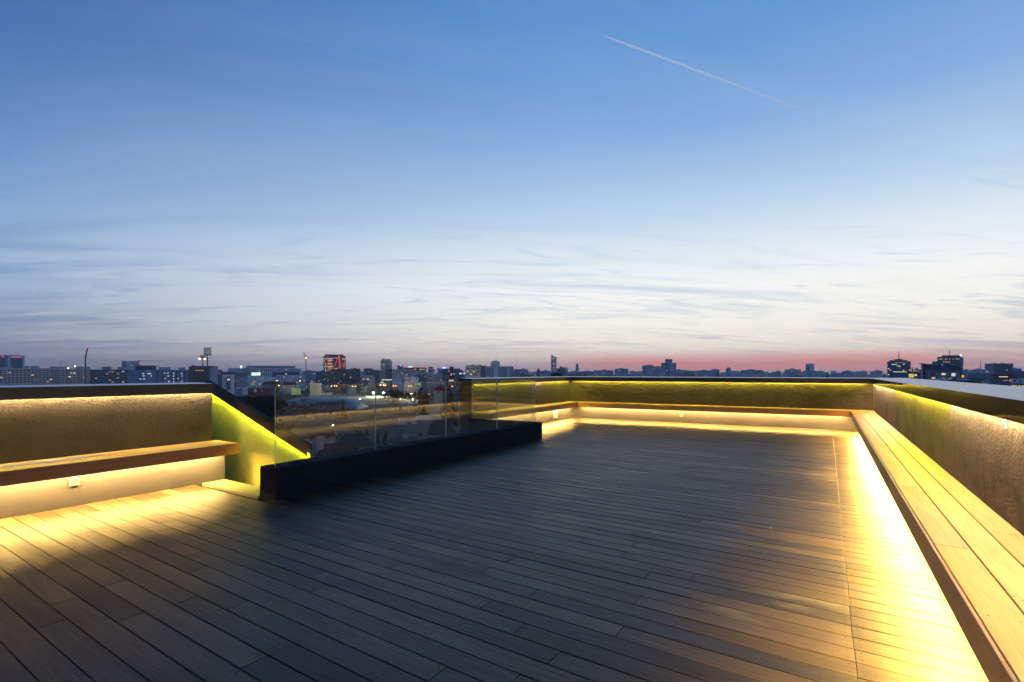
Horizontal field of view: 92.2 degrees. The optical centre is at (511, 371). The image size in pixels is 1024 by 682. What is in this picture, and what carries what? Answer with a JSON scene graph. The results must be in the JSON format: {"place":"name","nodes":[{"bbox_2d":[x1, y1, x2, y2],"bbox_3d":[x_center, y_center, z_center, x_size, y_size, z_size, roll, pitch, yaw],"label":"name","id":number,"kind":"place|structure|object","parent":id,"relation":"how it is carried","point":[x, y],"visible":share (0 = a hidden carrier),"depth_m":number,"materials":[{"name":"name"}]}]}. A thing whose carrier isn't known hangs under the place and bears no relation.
{"place":"outdoors","nodes":[
{"label":"outdoors","id":0,"kind":"place"},
{"bbox_2d":[0,366,51,385],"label":"apartment block","id":1,"kind":"structure","parent":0,"point":[33,375],"depth_m":654.62,"materials":[{"name":"grey concrete"}]},
{"bbox_2d":[0,458,77,467],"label":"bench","id":2,"kind":"object","parent":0,"point":[38,462],"visible":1,"depth_m":5.30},
{"bbox_2d":[50,366,91,384],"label":"apartment block","id":3,"kind":"structure","parent":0,"point":[63,375],"depth_m":653.06,"materials":[{"name":"grey concrete"}]},
{"bbox_2d":[90,367,127,383],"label":"apartment block","id":4,"kind":"structure","parent":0,"point":[108,375],"depth_m":599.39,"materials":[{"name":"grey concrete"}]},
{"bbox_2d":[122,361,138,369],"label":"apartment tower","id":5,"kind":"structure","parent":0,"point":[128,365],"depth_m":1296.12,"materials":[{"name":"blue glass"}]},
{"bbox_2d":[128,365,188,382],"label":"office block","id":6,"kind":"structure","parent":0,"point":[145,374],"depth_m":557.71,"materials":[{"name":"concrete"}]},
{"bbox_2d":[189,365,217,384],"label":"apartment block","id":7,"kind":"structure","parent":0,"point":[197,373],"depth_m":539.63,"materials":[{"name":"grey concrete"}]},
{"bbox_2d":[218,370,236,388],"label":"apartment block","id":8,"kind":"structure","parent":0,"point":[220,373],"depth_m":759.06,"materials":[{"name":"stone"}]},
{"bbox_2d":[228,365,245,371],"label":"office block","id":9,"kind":"structure","parent":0,"point":[240,369],"depth_m":1179.40,"materials":[{"name":"blue glass"}]},
{"bbox_2d":[248,384,270,397],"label":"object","id":10,"kind":"object","parent":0,"point":[263,390],"visible":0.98,"depth_m":641.00,"materials":[{"name":"red glass"}]},
{"bbox_2d":[264,377,275,381],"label":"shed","id":11,"kind":"structure","parent":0,"point":[269,378],"depth_m":829.64,"materials":[{"name":"blue metal"}]},
{"bbox_2d":[262,381,279,392],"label":"house","id":12,"kind":"structure","parent":0,"point":[274,383],"depth_m":762.33,"materials":[{"name":"grey concrete"}]},
{"bbox_2d":[276,375,285,390],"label":"office block","id":13,"kind":"structure","parent":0,"point":[281,379],"depth_m":850.44,"materials":[{"name":"blue glass"}]},
{"bbox_2d":[272,371,299,376],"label":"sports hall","id":14,"kind":"structure","parent":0,"point":[274,374],"depth_m":980.16,"materials":[{"name":"grey glass"}]},
{"bbox_2d":[283,382,296,393],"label":"house","id":15,"kind":"structure","parent":0,"point":[287,386],"depth_m":739.98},
{"bbox_2d":[286,375,304,390],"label":"office block","id":16,"kind":"structure","parent":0,"point":[299,380],"depth_m":861.88,"materials":[{"name":"blue glass"}]},
{"bbox_2d":[291,388,302,396],"bbox_3d":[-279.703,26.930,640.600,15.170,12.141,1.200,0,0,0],"label":"building","id":17,"kind":"structure","parent":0,"point":[295,391],"depth_m":640.10,"materials":[{"name":"metal"}]},
{"bbox_2d":[303,370,315,384],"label":"apartment block","id":18,"kind":"structure","parent":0,"point":[310,375],"depth_m":1030.87,"materials":[{"name":"grey glass"}]},
{"bbox_2d":[297,430,336,456],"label":"house","id":19,"kind":"structure","parent":0,"point":[328,435],"depth_m":186.35,"materials":[{"name":"grey concrete"}]},
{"bbox_2d":[316,370,330,386],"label":"apartment block","id":20,"kind":"structure","parent":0,"point":[323,377],"depth_m":960.57,"materials":[{"name":"stone"}]},
{"bbox_2d":[309,436,359,457],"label":"house","id":21,"kind":"structure","parent":0,"point":[322,449],"depth_m":139.86,"materials":[{"name":"grey"}]},
{"bbox_2d":[330,387,346,392],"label":"house","id":22,"kind":"structure","parent":0,"point":[336,390],"depth_m":751.23,"materials":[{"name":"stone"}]},
{"bbox_2d":[331,368,348,387],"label":"apartment block","id":23,"kind":"structure","parent":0,"point":[338,375],"depth_m":899.61,"materials":[{"name":"grey concrete"}]},
{"bbox_2d":[334,433,374,448],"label":"house","id":24,"kind":"structure","parent":0,"point":[362,441],"depth_m":162.23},
{"bbox_2d":[349,368,359,385],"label":"apartment block","id":25,"kind":"structure","parent":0,"point":[354,373],"depth_m":905.23,"materials":[{"name":"grey glass"}]},
{"bbox_2d":[354,424,365,433],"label":"house","id":26,"kind":"structure","parent":0,"point":[359,429],"depth_m":200.00,"materials":[{"name":"grey glass"}]},
{"bbox_2d":[308,395,417,403],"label":"pitch","id":27,"kind":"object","parent":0,"point":[363,397],"visible":0.4,"depth_m":636.08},
{"bbox_2d":[360,385,368,392],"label":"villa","id":28,"kind":"object","parent":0,"point":[364,389],"visible":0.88,"depth_m":739.91,"materials":[{"name":"beige concrete"}]},
{"bbox_2d":[362,375,374,392],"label":"office block","id":29,"kind":"structure","parent":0,"point":[369,380],"depth_m":780.94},
{"bbox_2d":[366,369,378,387],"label":"apartment block","id":30,"kind":"structure","parent":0,"point":[374,373],"depth_m":1001.39,"materials":[{"name":"stone"}]},
{"bbox_2d":[379,369,384,378],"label":"apartment block","id":31,"kind":"structure","parent":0,"point":[381,374],"depth_m":989.76,"materials":[{"name":"blue glass"}]},
{"bbox_2d":[358,400,406,402],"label":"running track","id":32,"kind":"structure","parent":0,"point":[373,401],"depth_m":549.00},
{"bbox_2d":[385,367,391,378],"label":"apartment block","id":33,"kind":"structure","parent":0,"point":[388,373],"depth_m":959.90,"materials":[{"name":"stone"}]},
{"bbox_2d":[385,434,420,444],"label":"house","id":34,"kind":"structure","parent":0,"point":[404,438],"depth_m":143.71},
{"bbox_2d":[395,369,414,383],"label":"apartment block","id":35,"kind":"structure","parent":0,"point":[403,373],"depth_m":929.83,"materials":[{"name":"grey concrete"}]},
{"bbox_2d":[397,415,442,438],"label":"modern house","id":36,"kind":"structure","parent":0,"point":[419,425],"depth_m":185.69,"materials":[{"name":"grey concrete"}]},
{"bbox_2d":[414,374,426,387],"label":"apartment block","id":37,"kind":"structure","parent":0,"point":[422,378],"depth_m":820.73,"materials":[{"name":"stone"}]},
{"bbox_2d":[420,372,432,388],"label":"apartment block","id":38,"kind":"structure","parent":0,"point":[430,380],"depth_m":900.87,"materials":[{"name":"grey glass"}]},
{"bbox_2d":[433,373,441,386],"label":"apartment block","id":39,"kind":"structure","parent":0,"point":[437,376],"depth_m":879.73,"materials":[{"name":"grey glass"}]},
{"bbox_2d":[433,386,448,414],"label":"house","id":40,"kind":"structure","parent":0,"point":[438,392],"depth_m":329.75,"materials":[{"name":"grey concrete"}]},
{"bbox_2d":[426,420,456,437],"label":"house","id":41,"kind":"structure","parent":0,"point":[437,428],"depth_m":166.71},
{"bbox_2d":[440,367,448,380],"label":"office block","id":42,"kind":"structure","parent":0,"point":[445,372],"depth_m":1079.54,"materials":[{"name":"grey glass"}]},
{"bbox_2d":[445,375,457,410],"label":"glass house","id":43,"kind":"structure","parent":0,"point":[451,381],"depth_m":420.10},
{"bbox_2d":[451,372,464,400],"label":"apartment block","id":44,"kind":"structure","parent":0,"point":[461,374],"depth_m":560.18,"materials":[{"name":"stone"}]},
{"bbox_2d":[237,374,784,445],"bbox_3d":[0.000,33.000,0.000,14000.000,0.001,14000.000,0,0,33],"label":"ground","id":45,"kind":"structure","parent":0,"point":[386,419],"depth_m":349.36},
{"bbox_2d":[0,354,24,367],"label":"hotel tower","id":46,"kind":"structure","parent":45,"relation":"on","point":[14,361],"depth_m":1494.38,"materials":[{"name":"glass"}]},
{"bbox_2d":[203,345,211,379],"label":"floodlight mast","id":47,"kind":"object","parent":45,"relation":"on","point":[205,350],"visible":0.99,"depth_m":539.60,"materials":[{"name":"metal"}]},
{"bbox_2d":[222,375,233,394],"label":"apartment block","id":48,"kind":"structure","parent":45,"relation":"on","point":[227,382],"depth_m":620.03,"materials":[{"name":"stone"}]},
{"bbox_2d":[237,372,262,387],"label":"office block","id":49,"kind":"structure","parent":45,"relation":"on","point":[246,379],"depth_m":796.86,"materials":[{"name":"stone"}]},
{"bbox_2d":[249,401,281,415],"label":"bare tree","id":50,"kind":"object","parent":45,"relation":"on","point":[268,407],"visible":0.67,"depth_m":229.97,"materials":[{"name":"brown plant"}]},
{"bbox_2d":[255,396,290,419],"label":"bare tree","id":51,"kind":"object","parent":45,"relation":"on","point":[274,408],"visible":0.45,"depth_m":239.53,"materials":[{"name":"brown plant"}]},
{"bbox_2d":[246,366,301,381],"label":"hospital slab","id":52,"kind":"structure","parent":45,"relation":"on","point":[265,371],"depth_m":1094.55,"materials":[{"name":"grey concrete"}]},
{"bbox_2d":[310,381,321,395],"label":"warehouse","id":53,"kind":"structure","parent":45,"relation":"on","point":[316,389],"depth_m":689.92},
{"bbox_2d":[234,382,404,396],"bbox_3d":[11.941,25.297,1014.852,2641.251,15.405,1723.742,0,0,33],"label":"rooftops","id":54,"kind":"object","parent":45,"relation":"on","point":[353,390],"visible":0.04,"depth_m":718.08,"materials":[{"name":"stone"}]},
{"bbox_2d":[282,397,367,409],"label":"air dome","id":55,"kind":"structure","parent":45,"relation":"on","point":[352,404],"depth_m":434.51,"materials":[{"name":"fabric"}]},
{"bbox_2d":[324,401,339,419],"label":"bare tree","id":56,"kind":"object","parent":45,"relation":"on","point":[336,403],"visible":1,"depth_m":335.24,"materials":[{"name":"brown plant"}]},
{"bbox_2d":[323,354,345,370],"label":"glass tower","id":57,"kind":"structure","parent":45,"relation":"on","point":[333,361],"depth_m":1496.27,"materials":[{"name":"metal"}]},
{"bbox_2d":[338,400,347,416],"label":"conifer","id":58,"kind":"object","parent":45,"relation":"on","point":[341,410],"visible":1,"depth_m":358.97,"materials":[{"name":"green plant"}]},
{"bbox_2d":[332,393,378,394],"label":"boundary wall","id":59,"kind":"structure","parent":45,"relation":"on","point":[347,393],"depth_m":716.66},
{"bbox_2d":[379,379,391,393],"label":"office block","id":60,"kind":"structure","parent":45,"relation":"on","point":[382,382],"depth_m":729.68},
{"bbox_2d":[381,359,391,369],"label":"building","id":61,"kind":"structure","parent":45,"relation":"on","point":[385,363],"depth_m":1450.39,"materials":[{"name":"metal"}]},
{"bbox_2d":[378,388,402,410],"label":"bare tree","id":62,"kind":"object","parent":45,"relation":"on","point":[391,396],"visible":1,"depth_m":407.73,"materials":[{"name":"brown plant"}]},
{"bbox_2d":[384,390,404,410],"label":"bare tree","id":63,"kind":"object","parent":45,"relation":"on","point":[394,397],"visible":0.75,"depth_m":416.02,"materials":[{"name":"brown plant"}]},
{"bbox_2d":[392,378,404,392],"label":"warehouse","id":64,"kind":"structure","parent":45,"relation":"on","point":[398,382],"depth_m":760.37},
{"bbox_2d":[405,376,417,392],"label":"apartment block","id":65,"kind":"structure","parent":45,"relation":"on","point":[408,380],"depth_m":699.95,"materials":[{"name":"grey glass"}]},
{"bbox_2d":[404,366,425,370],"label":"sign building","id":66,"kind":"structure","parent":45,"relation":"on","point":[415,368],"depth_m":1650.00,"materials":[{"name":"stone"}]},
{"bbox_2d":[407,390,423,414],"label":"bare tree","id":67,"kind":"object","parent":45,"relation":"on","point":[415,397],"visible":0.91,"depth_m":379.03,"materials":[{"name":"brown plant"}]},
{"bbox_2d":[411,382,421,396],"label":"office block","id":68,"kind":"structure","parent":45,"relation":"on","point":[416,386],"depth_m":639.83,"materials":[{"name":"grey glass"}]},
{"bbox_2d":[417,388,428,412],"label":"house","id":69,"kind":"structure","parent":45,"relation":"on","point":[423,390],"depth_m":399.89,"materials":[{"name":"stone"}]},
{"bbox_2d":[420,391,429,414],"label":"conifer","id":70,"kind":"object","parent":45,"relation":"on","point":[425,409],"visible":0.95,"depth_m":359.27,"materials":[{"name":"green plant"}]},
{"bbox_2d":[428,387,435,414],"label":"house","id":71,"kind":"structure","parent":45,"relation":"on","point":[431,405],"depth_m":369.83,"materials":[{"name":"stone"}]},
{"bbox_2d":[439,390,447,419],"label":"conifer","id":72,"kind":"object","parent":45,"relation":"on","point":[443,401],"visible":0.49,"depth_m":309.25,"materials":[{"name":"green plant"}]},
{"bbox_2d":[440,387,458,426],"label":"conifer","id":73,"kind":"object","parent":45,"relation":"on","point":[449,411],"visible":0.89,"depth_m":298.48,"materials":[{"name":"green plant"}]},
{"bbox_2d":[465,365,485,377],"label":"apartment block","id":74,"kind":"structure","parent":45,"relation":"on","point":[475,371],"depth_m":700.25,"materials":[{"name":"grey concrete"}]},
{"bbox_2d":[486,366,513,377],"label":"apartment block","id":75,"kind":"structure","parent":45,"relation":"on","point":[498,371],"depth_m":799.76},
{"bbox_2d":[523,373,536,376],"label":"house","id":76,"kind":"structure","parent":45,"relation":"on","point":[530,375],"depth_m":899.77,"materials":[{"name":"grey concrete"}]},
{"bbox_2d":[227,370,965,384],"bbox_3d":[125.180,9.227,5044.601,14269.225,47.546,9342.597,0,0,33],"label":"distant city","id":77,"kind":"object","parent":45,"relation":"on","point":[833,374],"visible":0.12,"depth_m":1665.46,"materials":[{"name":"stone"}]},
{"bbox_2d":[597,369,612,376],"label":"apartment block","id":78,"kind":"structure","parent":45,"relation":"on","point":[602,372],"depth_m":1900.56,"materials":[{"name":"blue concrete"}]},
{"bbox_2d":[614,368,627,376],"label":"apartment block","id":79,"kind":"structure","parent":45,"relation":"on","point":[620,371],"depth_m":1700.61,"materials":[{"name":"blue concrete"}]},
{"bbox_2d":[642,359,675,376],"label":"apartment block","id":80,"kind":"structure","parent":45,"relation":"on","point":[668,367],"depth_m":1489.55,"materials":[{"name":"stone"}]},
{"bbox_2d":[785,369,800,376],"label":"apartment block","id":81,"kind":"structure","parent":45,"relation":"on","point":[788,372],"depth_m":2506.67,"materials":[{"name":"blue concrete"}]},
{"bbox_2d":[804,364,823,376],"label":"building","id":82,"kind":"structure","parent":45,"relation":"on","point":[809,371],"depth_m":1395.38,"materials":[{"name":"blue glass"}]},
{"bbox_2d":[842,370,853,377],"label":"apartment block","id":83,"kind":"structure","parent":45,"relation":"on","point":[848,373],"depth_m":2498.59,"materials":[{"name":"blue glass"}]},
{"bbox_2d":[919,363,961,379],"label":"arched office","id":84,"kind":"structure","parent":45,"relation":"on","point":[929,372],"depth_m":381.37,"materials":[{"name":"stone"}]},
{"bbox_2d":[931,349,962,373],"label":"office tower","id":85,"kind":"structure","parent":45,"relation":"on","point":[954,360],"depth_m":679.55,"materials":[{"name":"stone"}]},
{"bbox_2d":[935,377,971,382],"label":"long shed","id":86,"kind":"structure","parent":45,"relation":"on","point":[953,379],"depth_m":190.88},
{"bbox_2d":[972,368,984,372],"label":"apartment block","id":87,"kind":"structure","parent":45,"relation":"on","point":[978,370],"depth_m":1250.99,"materials":[{"name":"blue concrete"}]},
{"bbox_2d":[972,380,989,383],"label":"house","id":88,"kind":"structure","parent":45,"relation":"on","point":[980,381],"depth_m":223.79,"materials":[{"name":"blue"}]},
{"bbox_2d":[0,0,1023,374],"label":"sky","id":89,"kind":"structure","parent":0,"point":[770,186],"materials":[{"name":"blue"}]},
{"bbox_2d":[201,486,846,576],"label":"roof slab","id":90,"kind":"structure","parent":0,"point":[242,496],"depth_m":6.17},
{"bbox_2d":[0,382,213,463],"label":"parapet","id":91,"kind":"structure","parent":90,"relation":"on","point":[38,422],"depth_m":5.98,"materials":[{"name":"concrete"}]},
{"bbox_2d":[202,479,259,498],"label":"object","id":92,"kind":"object","parent":90,"relation":"on","point":[243,489],"visible":0.76,"depth_m":6.38,"materials":[{"name":"wood"}]},
{"bbox_2d":[205,380,311,486],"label":"sloping wall","id":93,"kind":"structure","parent":90,"relation":"attached to","point":[249,429],"depth_m":7.31,"materials":[{"name":"paint"}]},
{"bbox_2d":[260,418,541,500],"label":"kerb","id":94,"kind":"structure","parent":90,"relation":"on","point":[282,480],"depth_m":7.21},
{"bbox_2d":[275,384,375,465],"bbox_3d":[-2.417,0.663,6.543,0.014,0.983,1.552,0,0,33],"label":"glass screen","id":95,"kind":"object","parent":94,"relation":"on","point":[314,385],"visible":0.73,"depth_m":5.89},
{"bbox_2d":[385,382,445,436],"bbox_3d":[-1.571,0.663,7.865,0.014,0.983,1.572,0,0,33],"label":"glass screen","id":96,"kind":"object","parent":94,"relation":"on","point":[445,404],"visible":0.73,"depth_m":8.53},
{"bbox_2d":[497,380,504,427],"bbox_3d":[0.112,0.663,10.496,0.014,0.983,1.517,0,0,33],"label":"glass screen","id":97,"kind":"object","parent":94,"relation":"on","point":[497,402],"visible":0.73,"depth_m":9.86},
{"bbox_2d":[0,418,988,681],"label":"deck","id":98,"kind":"structure","parent":90,"relation":"on","point":[594,550],"depth_m":3.63,"materials":[{"name":"wood"}]},
{"bbox_2d":[0,440,238,518],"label":"bench","id":99,"kind":"object","parent":98,"relation":"on","point":[33,488],"visible":0.95,"depth_m":5.72,"materials":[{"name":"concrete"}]},
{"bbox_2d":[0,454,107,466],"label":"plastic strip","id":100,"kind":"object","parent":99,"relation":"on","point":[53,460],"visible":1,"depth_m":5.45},
{"bbox_2d":[69,477,79,485],"bbox_3d":[-4.886,1.225,5.499,0.018,0.088,0.088,0,0,33],"label":"wall socket","id":101,"kind":"object","parent":99,"relation":"attached to","point":[75,481],"depth_m":5.49,"materials":[{"name":"plastic"}]},
{"bbox_2d":[473,402,577,422],"bbox_3d":[0.638,1.257,14.084,0.541,0.546,5.085,0,0,33],"label":"bench","id":102,"kind":"object","parent":98,"relation":"on","point":[543,413],"visible":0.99,"depth_m":13.93,"materials":[{"name":"wood"}]},
{"bbox_2d":[567,401,874,430],"bbox_3d":[5.489,1.257,14.409,8.346,0.546,0.591,0,0,28],"label":"bench","id":103,"kind":"object","parent":98,"relation":"on","point":[827,419],"visible":0.94,"depth_m":14.00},
{"bbox_2d":[850,411,1023,681],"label":"bench","id":104,"kind":"object","parent":98,"relation":"on","point":[970,545],"visible":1,"depth_m":2.81,"materials":[{"name":"wood"}]},
{"bbox_2d":[459,376,570,432],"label":"parapet","id":105,"kind":"structure","parent":90,"relation":"on","point":[478,394],"depth_m":13.41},
{"bbox_2d":[569,376,872,409],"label":"parapet","id":106,"kind":"structure","parent":90,"relation":"on","point":[823,393],"depth_m":14.28,"materials":[{"name":"concrete"}]},
{"bbox_2d":[871,378,1023,535],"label":"parapet","id":107,"kind":"structure","parent":90,"relation":"on","point":[961,434],"depth_m":4.16,"materials":[{"name":"concrete"}]},
{"bbox_2d":[551,355,555,372],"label":"skyscraper","id":108,"kind":"structure","parent":0,"point":[553,364],"depth_m":3000.15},
{"bbox_2d":[557,366,565,375],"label":"office block","id":109,"kind":"structure","parent":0,"point":[561,370],"depth_m":1299.76,"materials":[{"name":"metal"}]},
{"bbox_2d":[741,369,762,373],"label":"apartment block","id":110,"kind":"structure","parent":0,"point":[750,371],"depth_m":2500.85,"materials":[{"name":"blue glass"}]},
{"bbox_2d":[887,352,910,377],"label":"office tower","id":111,"kind":"structure","parent":0,"point":[898,368],"depth_m":761.07,"materials":[{"name":"stone"}]},
{"bbox_2d":[907,372,920,378],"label":"shop house","id":112,"kind":"structure","parent":0,"point":[915,375],"depth_m":419.99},
{"bbox_2d":[963,370,994,384],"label":"house","id":113,"kind":"structure","parent":0,"point":[971,375],"depth_m":251.18,"materials":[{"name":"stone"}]},
{"bbox_2d":[985,363,1012,373],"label":"apartment block","id":114,"kind":"structure","parent":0,"point":[998,368],"depth_m":699.32,"materials":[{"name":"stone"}]},
{"bbox_2d":[991,374,1017,385],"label":"house","id":115,"kind":"structure","parent":0,"point":[1002,379],"depth_m":270.37,"materials":[{"name":"blue concrete"}]},
{"bbox_2d":[1011,378,1023,386],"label":"house","id":116,"kind":"structure","parent":0,"point":[1017,382],"depth_m":230.23,"materials":[{"name":"blue glass"}]},
{"bbox_2d":[1013,371,1023,378],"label":"apartment block","id":117,"kind":"structure","parent":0,"point":[1019,374],"depth_m":899.48,"materials":[{"name":"stone"}]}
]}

